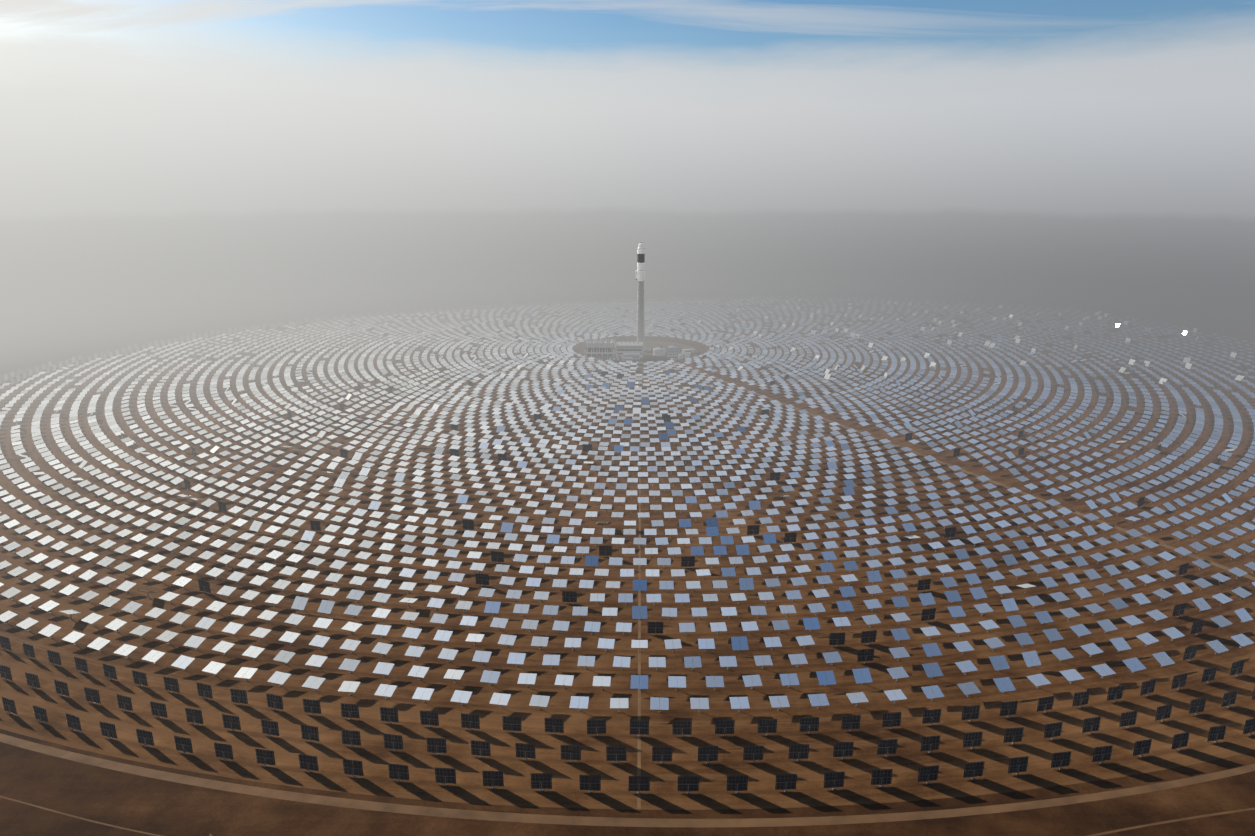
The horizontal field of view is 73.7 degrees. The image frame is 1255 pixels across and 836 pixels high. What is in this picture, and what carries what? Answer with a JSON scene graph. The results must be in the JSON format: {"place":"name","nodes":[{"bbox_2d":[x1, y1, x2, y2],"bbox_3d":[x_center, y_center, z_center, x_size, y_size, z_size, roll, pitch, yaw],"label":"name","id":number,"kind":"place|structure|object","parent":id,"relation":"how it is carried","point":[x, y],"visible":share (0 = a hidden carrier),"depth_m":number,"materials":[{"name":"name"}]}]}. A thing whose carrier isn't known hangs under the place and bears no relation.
{"place":"outdoors","nodes":[
{"label":"outdoors","id":0,"kind":"place"},
{"bbox_2d":[0,796,161,835],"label":"dirt track","id":1,"kind":"structure","parent":0,"point":[79,817],"depth_m":554.59,"materials":[{"name":"brown soil"}]},
{"bbox_2d":[0,298,1254,809],"bbox_3d":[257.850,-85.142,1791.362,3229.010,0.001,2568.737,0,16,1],"label":"field ground","id":2,"kind":"structure","parent":0,"point":[952,756],"depth_m":864.35,"materials":[{"name":"brown soil"}]},
{"bbox_2d":[0,437,1254,793],"bbox_3d":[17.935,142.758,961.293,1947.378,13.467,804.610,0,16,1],"label":"heliostats","id":3,"kind":"object","parent":2,"relation":"on","point":[570,753],"visible":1,"depth_m":852.26,"materials":[{"name":"metal"}]},
{"bbox_2d":[0,295,1254,503],"bbox_3d":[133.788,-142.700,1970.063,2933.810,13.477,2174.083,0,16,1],"label":"heliostats","id":4,"kind":"object","parent":2,"relation":"on","point":[624,379],"visible":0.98,"depth_m":1747.64,"materials":[{"name":"metal"}]},
{"bbox_2d":[0,184,1254,835],"bbox_3d":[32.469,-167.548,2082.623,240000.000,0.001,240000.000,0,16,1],"label":"desert ground","id":5,"kind":"structure","parent":0,"point":[90,268],"depth_m":3998.60,"materials":[{"name":"sand"}]},
{"bbox_2d":[0,298,1254,827],"bbox_3d":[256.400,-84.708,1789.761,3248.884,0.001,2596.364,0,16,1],"label":"perimeter road","id":6,"kind":"structure","parent":0,"point":[438,812],"depth_m":564.35,"materials":[{"name":"brown soil"}]},
{"bbox_2d":[622,357,632,360],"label":"electrical room","id":7,"kind":"object","parent":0,"point":[626,358],"visible":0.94,"depth_m":1964.59,"materials":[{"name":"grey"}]},
{"bbox_2d":[0,0,1254,183],"label":"sky","id":8,"kind":"structure","parent":0,"point":[92,91],"materials":[{"name":"white"}]},
{"bbox_2d":[637,432,640,808],"bbox_3d":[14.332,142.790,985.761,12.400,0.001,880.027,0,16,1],"label":"cable trench path","id":9,"kind":"structure","parent":0,"point":[639,711],"depth_m":736.25,"materials":[{"name":"brown soil"}]},
{"bbox_2d":[584,340,697,362],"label":"yard ground","id":10,"kind":"structure","parent":0,"point":[648,356],"depth_m":2060.49,"materials":[{"name":"grey concrete"}]},
{"bbox_2d":[585,339,617,357],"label":"air cooled condenser","id":11,"kind":"object","parent":10,"relation":"on","point":[599,348],"visible":0.92,"depth_m":1996.78,"materials":[{"name":"grey metal"}]},
{"bbox_2d":[608,355,620,360],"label":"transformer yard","id":12,"kind":"structure","parent":10,"relation":"on","point":[614,358],"depth_m":1967.11,"materials":[{"name":"silver metal"}]},
{"bbox_2d":[616,342,642,358],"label":"turbine hall","id":13,"kind":"structure","parent":10,"relation":"on","point":[634,350],"depth_m":1995.16,"materials":[{"name":"grey metal"}]},
{"bbox_2d":[635,242,644,350],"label":"solar tower","id":14,"kind":"structure","parent":10,"relation":"on","point":[640,275],"depth_m":2032.98,"materials":[{"name":"concrete"}]},
{"bbox_2d":[614,344,688,358],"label":"water tanks","id":15,"kind":"object","parent":10,"relation":"on","point":[680,356],"visible":0.71,"depth_m":1981.59,"materials":[{"name":"white metal"}]},
{"bbox_2d":[652,346,664,355],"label":"storage tank","id":16,"kind":"object","parent":10,"relation":"on","point":[658,351],"visible":0.96,"depth_m":2022.87,"materials":[{"name":"metal"}]},
{"bbox_2d":[666,347,680,357],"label":"storage tank","id":17,"kind":"object","parent":10,"relation":"on","point":[673,352],"visible":0.9,"depth_m":2003.60,"materials":[{"name":"silver metal"}]},
{"bbox_2d":[680,352,690,356],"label":"small building","id":18,"kind":"structure","parent":10,"relation":"on","point":[686,353],"depth_m":2003.22,"materials":[{"name":"grey"}]},
{"bbox_2d":[682,348,693,352],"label":"workshop","id":19,"kind":"structure","parent":10,"relation":"on","point":[689,350],"depth_m":2055.08,"materials":[{"name":"grey"}]},
{"bbox_2d":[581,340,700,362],"bbox_3d":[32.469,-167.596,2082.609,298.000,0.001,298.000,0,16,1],"label":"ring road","id":20,"kind":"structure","parent":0,"point":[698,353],"depth_m":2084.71,"materials":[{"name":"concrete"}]},
{"bbox_2d":[671,362,1254,580],"bbox_3d":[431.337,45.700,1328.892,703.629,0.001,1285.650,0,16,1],"label":"service road","id":21,"kind":"structure","parent":0,"point":[1113,526],"depth_m":1122.84,"materials":[{"name":"brown soil"}]},
{"bbox_2d":[1087,807,1254,835],"bbox_3d":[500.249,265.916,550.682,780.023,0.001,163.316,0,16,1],"label":"dirt track","id":22,"kind":"structure","parent":0,"point":[1169,821],"depth_m":551.12,"materials":[{"name":"brown soil"}]}
]}

